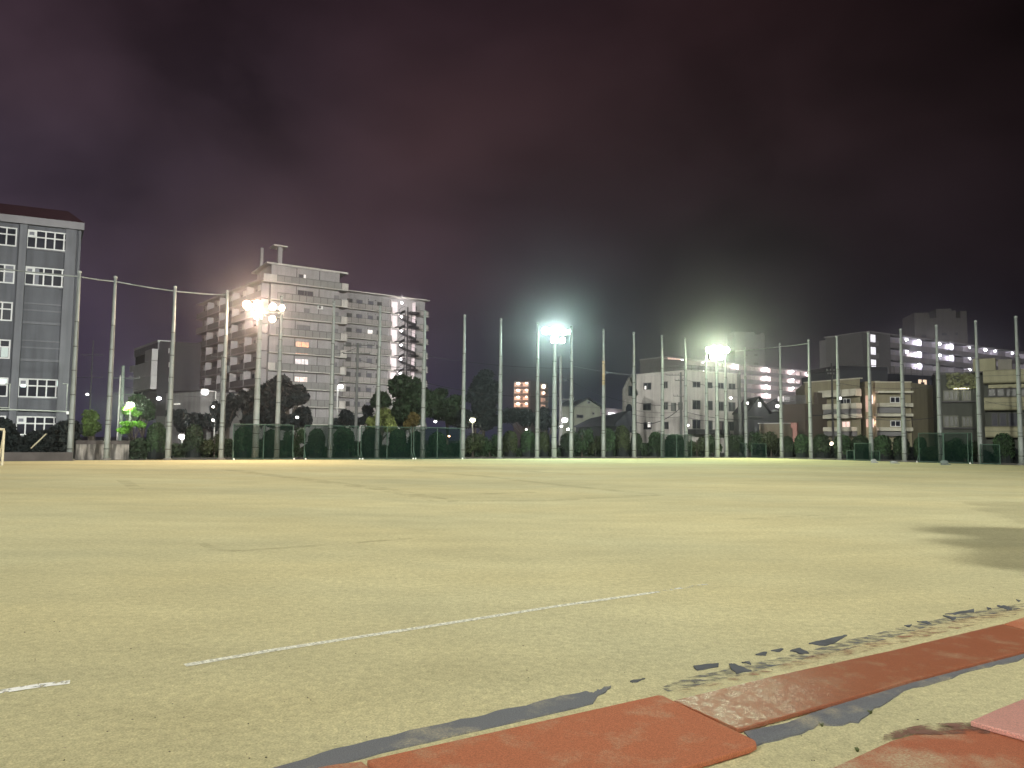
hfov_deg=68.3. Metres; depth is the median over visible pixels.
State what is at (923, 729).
dark crumb on mat
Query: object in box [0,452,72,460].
wall
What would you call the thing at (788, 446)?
clipped bush
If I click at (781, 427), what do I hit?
net pole
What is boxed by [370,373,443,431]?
broadleaf tree
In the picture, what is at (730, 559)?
sports ground
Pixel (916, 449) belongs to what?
clipped bush
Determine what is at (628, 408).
arched window
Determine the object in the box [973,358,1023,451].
rounded balcony building
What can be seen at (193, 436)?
clipped bush
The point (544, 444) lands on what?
clipped bush
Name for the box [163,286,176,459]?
net pole
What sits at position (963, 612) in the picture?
rubber scrap
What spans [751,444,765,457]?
net screen
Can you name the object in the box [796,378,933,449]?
beige building
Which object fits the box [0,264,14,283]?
window
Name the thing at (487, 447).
loose shrub
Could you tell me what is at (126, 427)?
broadleaf tree
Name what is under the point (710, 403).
window
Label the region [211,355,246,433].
utility pole
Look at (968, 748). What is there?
rubber mat
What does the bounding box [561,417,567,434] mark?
street lamp
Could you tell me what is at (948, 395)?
window
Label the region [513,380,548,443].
orange apartments
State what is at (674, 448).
clipped bush
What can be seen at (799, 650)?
rubber scrap
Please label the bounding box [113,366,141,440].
utility pole
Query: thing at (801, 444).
clipped bush
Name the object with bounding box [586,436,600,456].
loose shrub
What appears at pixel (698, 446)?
loose shrub
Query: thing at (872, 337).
lit end window
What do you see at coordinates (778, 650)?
rubber scrap
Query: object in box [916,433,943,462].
net screen
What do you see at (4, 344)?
window
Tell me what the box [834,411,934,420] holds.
power line
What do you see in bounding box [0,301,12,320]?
window
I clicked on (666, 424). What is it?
window
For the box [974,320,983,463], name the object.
net pole
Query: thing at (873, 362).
lit end window
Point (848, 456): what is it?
net screen
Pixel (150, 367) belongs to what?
black building
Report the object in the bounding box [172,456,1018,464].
kerb
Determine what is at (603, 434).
net pole
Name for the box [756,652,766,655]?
rubber scrap
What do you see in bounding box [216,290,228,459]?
net pole
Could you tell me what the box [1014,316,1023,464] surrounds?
net pole
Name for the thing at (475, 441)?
loose shrub
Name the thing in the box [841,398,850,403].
window
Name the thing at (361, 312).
gallery block
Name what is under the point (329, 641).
chalk line
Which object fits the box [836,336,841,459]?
net pole
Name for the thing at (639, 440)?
clipped bush
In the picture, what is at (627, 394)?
arched window house
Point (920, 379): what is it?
black roof building
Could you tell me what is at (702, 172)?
sky
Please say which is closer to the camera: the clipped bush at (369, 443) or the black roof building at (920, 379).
the clipped bush at (369, 443)
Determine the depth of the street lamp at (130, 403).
69.81 m
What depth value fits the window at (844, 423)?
98.91 m
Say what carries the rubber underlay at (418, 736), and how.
on the sports ground at (730, 559)
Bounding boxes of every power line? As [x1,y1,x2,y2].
[428,383,558,396]
[430,356,534,367]
[575,366,669,375]
[636,407,680,423]
[834,382,936,388]
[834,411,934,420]
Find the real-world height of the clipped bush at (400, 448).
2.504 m
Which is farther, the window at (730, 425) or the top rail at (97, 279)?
the window at (730, 425)
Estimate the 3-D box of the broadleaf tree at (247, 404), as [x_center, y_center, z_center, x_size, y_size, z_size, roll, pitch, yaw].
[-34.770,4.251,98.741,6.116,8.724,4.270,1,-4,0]
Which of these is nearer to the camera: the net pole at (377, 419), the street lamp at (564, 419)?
the net pole at (377, 419)
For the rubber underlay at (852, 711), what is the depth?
4.46 m
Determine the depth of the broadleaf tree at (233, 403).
94.42 m
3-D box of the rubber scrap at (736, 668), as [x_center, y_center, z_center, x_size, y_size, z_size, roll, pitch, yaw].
[1.611,2.010,5.328,0.134,0.009,0.233,1,-4,0]
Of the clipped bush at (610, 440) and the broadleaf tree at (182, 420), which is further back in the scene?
the broadleaf tree at (182, 420)
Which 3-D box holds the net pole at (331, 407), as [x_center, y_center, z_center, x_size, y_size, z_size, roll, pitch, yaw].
[-13.863,-0.341,58.059,0.600,12.240,0.585,0,-4,5]
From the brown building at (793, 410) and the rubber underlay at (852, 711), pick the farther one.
the brown building at (793, 410)
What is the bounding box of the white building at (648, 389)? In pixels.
[636,365,737,452]
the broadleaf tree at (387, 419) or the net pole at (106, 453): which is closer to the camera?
the net pole at (106, 453)
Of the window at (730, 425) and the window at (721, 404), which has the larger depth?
the window at (730, 425)
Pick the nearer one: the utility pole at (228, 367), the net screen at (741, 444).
the net screen at (741, 444)
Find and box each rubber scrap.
[630,678,644,682]
[693,663,718,670]
[729,663,751,673]
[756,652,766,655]
[771,648,783,651]
[790,648,808,653]
[809,635,846,645]
[917,621,931,624]
[943,615,955,619]
[945,609,973,614]
[997,605,1011,609]
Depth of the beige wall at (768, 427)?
92.42 m
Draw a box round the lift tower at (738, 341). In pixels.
[727,332,764,365]
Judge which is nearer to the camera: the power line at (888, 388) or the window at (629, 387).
the power line at (888, 388)
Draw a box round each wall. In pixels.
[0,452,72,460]
[74,440,129,459]
[758,423,791,452]
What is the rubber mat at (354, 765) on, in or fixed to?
on the sports ground at (730, 559)
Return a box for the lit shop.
[600,408,621,415]
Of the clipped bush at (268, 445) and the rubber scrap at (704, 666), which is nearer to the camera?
the rubber scrap at (704, 666)
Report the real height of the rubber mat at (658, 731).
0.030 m
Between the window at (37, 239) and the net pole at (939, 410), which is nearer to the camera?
the net pole at (939, 410)
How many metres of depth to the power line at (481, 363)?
87.50 m
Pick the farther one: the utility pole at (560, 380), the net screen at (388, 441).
the utility pole at (560, 380)
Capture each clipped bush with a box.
[146,422,165,458]
[184,424,202,457]
[234,426,252,456]
[262,428,274,456]
[307,428,325,456]
[333,427,354,456]
[360,427,382,456]
[388,429,405,455]
[408,430,419,456]
[428,432,446,456]
[502,430,517,456]
[520,430,534,456]
[539,430,549,456]
[560,433,568,456]
[600,428,614,456]
[615,424,629,456]
[630,432,642,455]
[648,431,659,455]
[666,434,683,455]
[728,434,739,455]
[783,436,793,456]
[794,434,808,457]
[812,433,830,457]
[833,434,851,458]
[851,434,868,458]
[873,435,891,459]
[892,435,909,459]
[913,437,924,460]
[992,433,1015,462]
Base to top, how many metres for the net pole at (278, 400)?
12.240 m
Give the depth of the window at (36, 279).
71.42 m
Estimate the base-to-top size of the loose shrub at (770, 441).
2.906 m
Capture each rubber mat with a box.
[319,762,368,767]
[367,695,755,767]
[674,624,1023,732]
[834,729,1023,767]
[971,699,1023,740]
[1004,617,1023,629]
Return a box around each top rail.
[0,268,77,276]
[81,276,113,281]
[117,281,173,291]
[176,291,225,295]
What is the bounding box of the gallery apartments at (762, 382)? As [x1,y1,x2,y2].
[639,356,807,403]
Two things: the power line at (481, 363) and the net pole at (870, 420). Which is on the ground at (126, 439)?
the net pole at (870, 420)
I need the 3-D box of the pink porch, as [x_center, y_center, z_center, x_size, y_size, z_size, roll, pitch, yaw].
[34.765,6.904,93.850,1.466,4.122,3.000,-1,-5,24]
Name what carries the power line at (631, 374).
attached to the utility pole at (673, 406)
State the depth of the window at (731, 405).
120.49 m
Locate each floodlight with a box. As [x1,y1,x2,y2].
[243,300,284,459]
[542,327,569,458]
[705,346,728,457]
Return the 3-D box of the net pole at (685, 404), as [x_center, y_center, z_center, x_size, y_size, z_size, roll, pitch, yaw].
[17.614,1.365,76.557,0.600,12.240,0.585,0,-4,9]
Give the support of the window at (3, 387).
in the school building at (37, 317)
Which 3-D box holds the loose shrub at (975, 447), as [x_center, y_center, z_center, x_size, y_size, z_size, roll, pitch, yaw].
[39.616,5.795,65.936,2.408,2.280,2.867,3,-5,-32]
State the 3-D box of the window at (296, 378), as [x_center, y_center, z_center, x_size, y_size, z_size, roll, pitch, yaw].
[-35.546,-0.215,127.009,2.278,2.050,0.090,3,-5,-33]
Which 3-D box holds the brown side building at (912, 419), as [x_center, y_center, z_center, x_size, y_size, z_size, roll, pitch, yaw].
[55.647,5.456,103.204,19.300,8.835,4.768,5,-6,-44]
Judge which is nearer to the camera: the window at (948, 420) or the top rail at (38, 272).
the top rail at (38, 272)
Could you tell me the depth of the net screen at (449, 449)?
61.39 m
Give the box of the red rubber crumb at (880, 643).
[714,615,1008,684]
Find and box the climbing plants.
[946,372,975,388]
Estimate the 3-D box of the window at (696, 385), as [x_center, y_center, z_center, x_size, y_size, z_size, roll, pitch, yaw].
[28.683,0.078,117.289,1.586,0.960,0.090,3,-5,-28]
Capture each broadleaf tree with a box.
[80,409,101,439]
[115,420,146,439]
[121,405,141,453]
[124,394,155,452]
[164,399,228,443]
[225,392,241,438]
[234,384,264,429]
[260,373,312,432]
[333,409,361,428]
[360,404,373,429]
[365,406,396,440]
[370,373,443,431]
[403,411,420,432]
[429,388,466,442]
[455,409,502,433]
[466,368,502,437]
[502,406,551,434]
[533,411,558,435]
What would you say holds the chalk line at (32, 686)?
on the sports ground at (730, 559)
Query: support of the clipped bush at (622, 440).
on the ground at (126, 439)
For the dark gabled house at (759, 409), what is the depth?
101.98 m
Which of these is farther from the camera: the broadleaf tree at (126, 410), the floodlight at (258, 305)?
the broadleaf tree at (126, 410)
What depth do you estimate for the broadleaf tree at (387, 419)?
83.50 m
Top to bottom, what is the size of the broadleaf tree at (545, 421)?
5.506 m
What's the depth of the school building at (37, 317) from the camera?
70.98 m
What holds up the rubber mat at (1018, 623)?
on the sports ground at (730, 559)
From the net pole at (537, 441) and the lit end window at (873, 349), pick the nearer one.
the net pole at (537, 441)
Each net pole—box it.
[67,271,81,460]
[101,276,117,459]
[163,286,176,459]
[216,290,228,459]
[272,295,282,459]
[327,301,335,459]
[374,306,381,457]
[419,310,425,457]
[459,314,465,458]
[496,318,502,458]
[534,322,539,458]
[568,326,573,458]
[600,329,605,457]
[631,332,636,457]
[659,335,664,457]
[684,338,688,456]
[704,350,709,457]
[723,352,728,457]
[744,347,748,456]
[779,343,783,457]
[807,339,812,458]
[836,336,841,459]
[867,332,873,459]
[899,329,907,461]
[935,325,943,461]
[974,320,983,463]
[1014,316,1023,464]
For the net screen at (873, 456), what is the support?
on the sports ground at (730, 559)
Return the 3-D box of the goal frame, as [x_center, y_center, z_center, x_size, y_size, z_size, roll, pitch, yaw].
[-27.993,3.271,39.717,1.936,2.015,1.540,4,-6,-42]
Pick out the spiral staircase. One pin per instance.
(403, 342)
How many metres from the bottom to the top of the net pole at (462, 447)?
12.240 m
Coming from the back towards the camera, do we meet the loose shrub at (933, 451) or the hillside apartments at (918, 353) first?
the hillside apartments at (918, 353)
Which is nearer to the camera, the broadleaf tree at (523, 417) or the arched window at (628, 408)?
the arched window at (628, 408)
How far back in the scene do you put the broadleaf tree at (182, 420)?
87.40 m
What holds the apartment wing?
on the ground at (126, 439)
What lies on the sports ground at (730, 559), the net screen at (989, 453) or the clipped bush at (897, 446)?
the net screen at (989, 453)
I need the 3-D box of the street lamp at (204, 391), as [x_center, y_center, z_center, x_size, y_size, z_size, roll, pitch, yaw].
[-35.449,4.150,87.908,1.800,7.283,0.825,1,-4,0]
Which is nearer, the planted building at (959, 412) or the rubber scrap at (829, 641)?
the rubber scrap at (829, 641)
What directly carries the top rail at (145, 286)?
attached to the net pole at (106, 453)
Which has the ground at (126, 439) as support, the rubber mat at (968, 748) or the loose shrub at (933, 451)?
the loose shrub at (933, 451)
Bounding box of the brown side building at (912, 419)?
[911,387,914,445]
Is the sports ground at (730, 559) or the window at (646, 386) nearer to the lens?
the sports ground at (730, 559)
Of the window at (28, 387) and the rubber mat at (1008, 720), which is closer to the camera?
the rubber mat at (1008, 720)
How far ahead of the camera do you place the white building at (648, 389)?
119.06 m
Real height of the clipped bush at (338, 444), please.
2.595 m
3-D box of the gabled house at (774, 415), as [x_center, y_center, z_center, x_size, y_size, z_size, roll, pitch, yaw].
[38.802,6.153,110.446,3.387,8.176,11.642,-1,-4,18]
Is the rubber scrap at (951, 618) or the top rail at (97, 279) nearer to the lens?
the rubber scrap at (951, 618)
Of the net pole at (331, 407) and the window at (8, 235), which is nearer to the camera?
the net pole at (331, 407)
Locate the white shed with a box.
[165,390,241,449]
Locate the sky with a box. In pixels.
[0,0,1023,441]
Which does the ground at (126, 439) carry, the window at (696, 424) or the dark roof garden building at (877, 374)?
the dark roof garden building at (877, 374)
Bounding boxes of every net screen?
[232,424,294,459]
[304,425,360,459]
[360,426,413,459]
[413,427,462,458]
[661,434,691,457]
[738,443,745,456]
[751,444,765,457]
[847,450,853,459]
[854,443,871,460]
[871,451,879,460]
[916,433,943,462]
[942,433,972,463]
[980,444,1000,464]
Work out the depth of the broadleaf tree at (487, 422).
103.30 m
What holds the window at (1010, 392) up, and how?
in the rounded balcony building at (999, 385)
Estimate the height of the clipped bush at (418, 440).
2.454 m
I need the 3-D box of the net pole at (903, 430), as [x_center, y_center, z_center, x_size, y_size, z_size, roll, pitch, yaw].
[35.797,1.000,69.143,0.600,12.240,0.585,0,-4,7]
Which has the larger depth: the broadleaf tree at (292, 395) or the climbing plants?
the broadleaf tree at (292, 395)
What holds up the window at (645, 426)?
in the white building at (648, 389)
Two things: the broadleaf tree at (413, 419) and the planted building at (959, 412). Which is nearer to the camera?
the broadleaf tree at (413, 419)
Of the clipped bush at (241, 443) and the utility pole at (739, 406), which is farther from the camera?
the utility pole at (739, 406)
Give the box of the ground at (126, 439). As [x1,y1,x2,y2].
[80,437,813,459]
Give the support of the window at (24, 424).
in the school building at (37, 317)
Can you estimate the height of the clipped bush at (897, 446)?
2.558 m
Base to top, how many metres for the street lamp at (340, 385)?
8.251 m
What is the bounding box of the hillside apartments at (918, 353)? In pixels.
[819,331,1023,424]
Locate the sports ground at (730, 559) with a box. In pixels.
[0,457,1023,767]
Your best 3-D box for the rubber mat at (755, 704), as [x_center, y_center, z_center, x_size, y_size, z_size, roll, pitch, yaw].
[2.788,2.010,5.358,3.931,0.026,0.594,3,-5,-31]
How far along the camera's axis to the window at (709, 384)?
118.58 m
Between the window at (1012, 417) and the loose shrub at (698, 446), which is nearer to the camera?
the loose shrub at (698, 446)
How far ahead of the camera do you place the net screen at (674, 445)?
75.02 m
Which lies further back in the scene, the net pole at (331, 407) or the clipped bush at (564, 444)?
the clipped bush at (564, 444)
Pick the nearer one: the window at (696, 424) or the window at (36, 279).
the window at (36, 279)
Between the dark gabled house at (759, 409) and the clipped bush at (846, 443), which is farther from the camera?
the dark gabled house at (759, 409)
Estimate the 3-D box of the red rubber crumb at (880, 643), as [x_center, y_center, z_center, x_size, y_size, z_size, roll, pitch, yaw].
[3.048,2.079,6.097,4.754,0.001,0.189,3,-5,-33]
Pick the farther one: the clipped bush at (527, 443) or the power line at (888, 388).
the power line at (888, 388)
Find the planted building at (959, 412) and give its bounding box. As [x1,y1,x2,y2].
[930,372,985,449]
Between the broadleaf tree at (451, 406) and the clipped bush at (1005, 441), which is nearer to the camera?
the clipped bush at (1005, 441)
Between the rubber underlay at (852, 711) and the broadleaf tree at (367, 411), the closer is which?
the rubber underlay at (852, 711)
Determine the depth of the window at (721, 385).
119.72 m
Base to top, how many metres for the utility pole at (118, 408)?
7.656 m
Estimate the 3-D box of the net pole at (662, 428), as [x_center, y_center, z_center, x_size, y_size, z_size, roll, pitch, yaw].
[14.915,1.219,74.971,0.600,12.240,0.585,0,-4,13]
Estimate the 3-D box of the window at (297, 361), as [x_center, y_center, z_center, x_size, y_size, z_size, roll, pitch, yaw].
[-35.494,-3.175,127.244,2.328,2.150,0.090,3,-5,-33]
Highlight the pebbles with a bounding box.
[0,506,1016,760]
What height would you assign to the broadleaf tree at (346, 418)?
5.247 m
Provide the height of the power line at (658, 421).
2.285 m
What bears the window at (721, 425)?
in the white building at (648, 389)
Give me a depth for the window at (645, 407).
122.29 m
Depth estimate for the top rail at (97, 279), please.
50.10 m
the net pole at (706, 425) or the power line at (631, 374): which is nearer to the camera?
the net pole at (706, 425)
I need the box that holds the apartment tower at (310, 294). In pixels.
[251,244,348,447]
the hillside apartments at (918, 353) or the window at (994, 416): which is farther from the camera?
the hillside apartments at (918, 353)
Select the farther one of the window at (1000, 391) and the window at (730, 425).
the window at (730, 425)
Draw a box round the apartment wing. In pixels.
[195,277,269,439]
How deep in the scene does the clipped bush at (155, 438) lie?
52.81 m
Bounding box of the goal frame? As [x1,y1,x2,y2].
[0,428,4,464]
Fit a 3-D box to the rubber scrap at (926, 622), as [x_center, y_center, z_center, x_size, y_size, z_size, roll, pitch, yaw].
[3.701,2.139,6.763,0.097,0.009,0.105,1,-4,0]
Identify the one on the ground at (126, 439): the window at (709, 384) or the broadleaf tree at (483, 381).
the broadleaf tree at (483, 381)
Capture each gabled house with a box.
[558,397,601,435]
[732,396,771,454]
[766,396,786,422]
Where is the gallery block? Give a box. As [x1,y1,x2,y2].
[335,290,429,445]
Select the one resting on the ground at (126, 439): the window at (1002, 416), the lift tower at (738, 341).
the lift tower at (738, 341)
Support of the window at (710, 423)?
in the white building at (648, 389)
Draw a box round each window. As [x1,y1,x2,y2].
[0,226,17,246]
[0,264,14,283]
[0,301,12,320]
[0,339,10,358]
[0,377,8,396]
[16,416,55,434]
[18,378,57,397]
[25,266,63,287]
[27,229,65,250]
[294,358,308,371]
[294,376,307,382]
[295,341,308,353]
[297,325,309,336]
[298,290,312,302]
[626,404,631,411]
[628,386,631,395]
[643,382,650,389]
[643,403,650,409]
[643,422,651,429]
[664,422,668,428]
[692,381,700,387]
[692,400,700,409]
[692,420,700,428]
[707,382,712,387]
[708,401,712,409]
[709,420,712,428]
[718,383,723,388]
[719,401,723,410]
[719,421,723,429]
[728,383,735,389]
[728,402,735,411]
[728,423,733,430]
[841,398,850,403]
[842,421,850,426]
[870,334,874,341]
[871,347,875,354]
[871,359,875,366]
[890,397,899,402]
[890,421,900,426]
[943,390,958,400]
[943,415,958,426]
[962,391,970,400]
[962,416,972,426]
[988,388,995,396]
[991,413,997,425]
[997,388,1004,396]
[999,413,1006,425]
[1006,388,1016,396]
[1008,413,1017,425]
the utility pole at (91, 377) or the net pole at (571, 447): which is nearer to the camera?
the net pole at (571, 447)
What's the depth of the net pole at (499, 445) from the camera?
65.39 m
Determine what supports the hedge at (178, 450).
on the ground at (126, 439)
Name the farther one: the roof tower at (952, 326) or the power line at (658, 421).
the roof tower at (952, 326)
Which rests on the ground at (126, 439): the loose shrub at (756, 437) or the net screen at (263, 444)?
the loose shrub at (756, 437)
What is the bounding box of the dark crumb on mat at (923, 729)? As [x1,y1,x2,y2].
[884,722,989,737]
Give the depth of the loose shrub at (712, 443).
79.01 m
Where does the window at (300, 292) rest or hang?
in the apartment tower at (310, 294)
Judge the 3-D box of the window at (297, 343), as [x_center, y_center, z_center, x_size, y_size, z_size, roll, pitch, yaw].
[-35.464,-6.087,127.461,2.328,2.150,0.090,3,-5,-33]
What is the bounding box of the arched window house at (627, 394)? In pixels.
[622,376,637,442]
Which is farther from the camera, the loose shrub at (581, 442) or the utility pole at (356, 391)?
the utility pole at (356, 391)
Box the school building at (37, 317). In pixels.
[0,203,84,436]
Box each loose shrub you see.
[200,434,225,457]
[283,427,306,452]
[458,432,484,456]
[480,434,497,456]
[566,428,594,456]
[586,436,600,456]
[688,436,710,455]
[708,435,722,455]
[737,431,761,455]
[761,431,779,456]
[922,442,950,458]
[948,438,977,461]
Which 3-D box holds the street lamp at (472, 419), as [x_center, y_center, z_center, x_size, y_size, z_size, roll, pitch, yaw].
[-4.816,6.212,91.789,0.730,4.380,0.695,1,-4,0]
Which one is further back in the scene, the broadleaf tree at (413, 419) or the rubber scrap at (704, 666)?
the broadleaf tree at (413, 419)
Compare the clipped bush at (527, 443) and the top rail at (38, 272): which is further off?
the clipped bush at (527, 443)
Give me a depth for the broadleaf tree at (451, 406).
109.02 m
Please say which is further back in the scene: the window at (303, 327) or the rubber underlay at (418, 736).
the window at (303, 327)
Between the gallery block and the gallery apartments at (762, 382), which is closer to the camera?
the gallery block
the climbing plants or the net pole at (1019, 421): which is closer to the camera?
the net pole at (1019, 421)
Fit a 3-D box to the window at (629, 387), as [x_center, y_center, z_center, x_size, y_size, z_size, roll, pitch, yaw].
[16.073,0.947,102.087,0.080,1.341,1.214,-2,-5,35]
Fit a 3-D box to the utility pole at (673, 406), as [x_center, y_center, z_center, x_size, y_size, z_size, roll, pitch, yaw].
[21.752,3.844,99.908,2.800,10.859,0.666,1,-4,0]
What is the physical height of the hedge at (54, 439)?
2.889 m
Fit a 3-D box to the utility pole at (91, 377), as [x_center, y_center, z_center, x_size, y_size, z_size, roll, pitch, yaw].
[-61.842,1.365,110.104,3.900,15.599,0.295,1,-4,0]
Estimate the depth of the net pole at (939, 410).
66.49 m
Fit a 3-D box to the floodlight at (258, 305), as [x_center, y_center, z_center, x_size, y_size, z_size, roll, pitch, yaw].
[-18.363,-0.313,55.245,3.063,11.672,0.702,1,-4,0]
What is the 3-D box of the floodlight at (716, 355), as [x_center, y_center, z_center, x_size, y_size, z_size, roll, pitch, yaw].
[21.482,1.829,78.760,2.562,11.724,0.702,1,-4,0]
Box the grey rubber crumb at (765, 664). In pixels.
[664,606,1023,690]
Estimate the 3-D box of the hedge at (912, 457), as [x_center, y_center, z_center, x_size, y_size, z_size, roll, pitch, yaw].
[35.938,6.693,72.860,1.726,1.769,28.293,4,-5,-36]
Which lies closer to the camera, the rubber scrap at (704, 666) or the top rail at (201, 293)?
the rubber scrap at (704, 666)
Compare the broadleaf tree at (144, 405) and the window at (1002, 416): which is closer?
the broadleaf tree at (144, 405)
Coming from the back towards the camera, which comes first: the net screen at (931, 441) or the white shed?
the white shed
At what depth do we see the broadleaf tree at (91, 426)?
61.57 m
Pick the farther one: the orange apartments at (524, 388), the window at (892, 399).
the orange apartments at (524, 388)
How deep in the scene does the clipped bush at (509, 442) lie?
66.93 m
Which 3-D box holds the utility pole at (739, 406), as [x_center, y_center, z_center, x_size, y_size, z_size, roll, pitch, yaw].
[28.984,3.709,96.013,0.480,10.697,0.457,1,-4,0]
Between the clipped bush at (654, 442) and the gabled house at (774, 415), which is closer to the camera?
the clipped bush at (654, 442)
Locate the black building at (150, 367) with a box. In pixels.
[130,340,200,426]
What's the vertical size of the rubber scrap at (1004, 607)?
0.009 m
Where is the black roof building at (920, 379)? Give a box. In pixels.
[802,364,931,384]
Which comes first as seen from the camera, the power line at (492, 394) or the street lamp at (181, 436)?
the street lamp at (181, 436)
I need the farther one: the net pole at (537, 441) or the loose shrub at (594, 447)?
the loose shrub at (594, 447)
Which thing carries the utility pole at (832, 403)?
on the ground at (126, 439)
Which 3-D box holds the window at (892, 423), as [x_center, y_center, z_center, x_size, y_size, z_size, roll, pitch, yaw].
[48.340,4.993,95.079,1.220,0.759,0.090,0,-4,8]
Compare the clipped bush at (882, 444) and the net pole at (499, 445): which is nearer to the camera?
the net pole at (499, 445)
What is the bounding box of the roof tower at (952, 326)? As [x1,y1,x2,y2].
[903,309,967,343]
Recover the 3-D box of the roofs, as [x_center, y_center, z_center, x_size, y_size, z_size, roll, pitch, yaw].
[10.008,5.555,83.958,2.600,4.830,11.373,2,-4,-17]
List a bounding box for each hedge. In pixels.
[0,418,83,457]
[129,437,712,458]
[756,445,1018,462]
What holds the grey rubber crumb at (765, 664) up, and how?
on the sports ground at (730, 559)
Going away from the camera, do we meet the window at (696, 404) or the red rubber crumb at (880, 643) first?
the red rubber crumb at (880, 643)
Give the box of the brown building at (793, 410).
[783,392,827,443]
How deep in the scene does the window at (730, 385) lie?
120.74 m
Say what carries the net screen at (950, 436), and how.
on the sports ground at (730, 559)
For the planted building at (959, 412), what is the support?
on the ground at (126, 439)
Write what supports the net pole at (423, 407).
on the ground at (126, 439)
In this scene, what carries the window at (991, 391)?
in the rounded balcony building at (999, 385)
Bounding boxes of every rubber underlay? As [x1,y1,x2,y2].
[273,685,610,767]
[744,654,1023,746]
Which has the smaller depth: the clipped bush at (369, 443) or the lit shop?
the clipped bush at (369, 443)
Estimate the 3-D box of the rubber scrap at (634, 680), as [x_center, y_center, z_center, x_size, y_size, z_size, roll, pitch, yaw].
[0.841,1.982,5.047,0.127,0.009,0.038,5,-6,-44]
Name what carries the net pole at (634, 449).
on the ground at (126, 439)
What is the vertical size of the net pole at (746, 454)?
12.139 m
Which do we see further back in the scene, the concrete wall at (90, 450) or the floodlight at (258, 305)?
the floodlight at (258, 305)
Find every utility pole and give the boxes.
[77,340,102,439]
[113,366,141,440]
[116,375,120,440]
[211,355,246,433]
[343,343,374,439]
[556,355,573,447]
[671,372,683,435]
[738,371,741,454]
[826,363,835,444]
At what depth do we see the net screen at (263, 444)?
54.47 m
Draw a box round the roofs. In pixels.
[573,411,631,455]
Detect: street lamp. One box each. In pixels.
[126,401,134,440]
[179,433,184,442]
[201,388,215,436]
[336,384,342,417]
[470,417,474,432]
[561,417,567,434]
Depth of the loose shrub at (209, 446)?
54.71 m
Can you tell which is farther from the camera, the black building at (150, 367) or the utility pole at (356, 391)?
the black building at (150, 367)
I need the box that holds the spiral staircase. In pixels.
[394,306,419,435]
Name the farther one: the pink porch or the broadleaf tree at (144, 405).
the pink porch
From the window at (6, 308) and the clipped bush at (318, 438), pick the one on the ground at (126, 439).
the clipped bush at (318, 438)
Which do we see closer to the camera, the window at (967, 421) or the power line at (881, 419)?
the power line at (881, 419)
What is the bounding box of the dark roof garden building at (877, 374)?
[807,366,887,382]
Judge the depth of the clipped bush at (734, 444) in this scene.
81.09 m
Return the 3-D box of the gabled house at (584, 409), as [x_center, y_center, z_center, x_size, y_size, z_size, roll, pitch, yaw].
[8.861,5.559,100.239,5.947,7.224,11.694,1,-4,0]
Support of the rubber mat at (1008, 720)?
on the sports ground at (730, 559)
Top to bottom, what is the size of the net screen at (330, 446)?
2.574 m
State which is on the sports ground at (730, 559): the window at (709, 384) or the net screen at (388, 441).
the net screen at (388, 441)
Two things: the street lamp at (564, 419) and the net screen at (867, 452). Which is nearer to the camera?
the net screen at (867, 452)
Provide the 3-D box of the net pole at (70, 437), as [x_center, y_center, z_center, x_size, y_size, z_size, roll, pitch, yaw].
[-28.402,-1.245,48.980,0.600,12.392,0.585,0,-4,6]
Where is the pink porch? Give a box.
[791,423,797,440]
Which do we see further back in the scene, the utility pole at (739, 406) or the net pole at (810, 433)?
the utility pole at (739, 406)
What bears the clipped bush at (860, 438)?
on the ground at (126, 439)
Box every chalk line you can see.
[0,680,69,692]
[184,592,651,665]
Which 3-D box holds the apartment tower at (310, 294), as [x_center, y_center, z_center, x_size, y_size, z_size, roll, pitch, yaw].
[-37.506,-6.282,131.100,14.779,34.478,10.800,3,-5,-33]
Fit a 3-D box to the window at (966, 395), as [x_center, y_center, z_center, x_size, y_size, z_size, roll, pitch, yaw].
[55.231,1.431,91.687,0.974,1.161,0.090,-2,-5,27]
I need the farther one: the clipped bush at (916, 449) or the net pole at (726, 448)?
the net pole at (726, 448)
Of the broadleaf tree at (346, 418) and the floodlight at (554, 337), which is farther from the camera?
the broadleaf tree at (346, 418)
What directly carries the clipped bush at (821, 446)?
on the ground at (126, 439)
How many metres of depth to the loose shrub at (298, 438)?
58.50 m

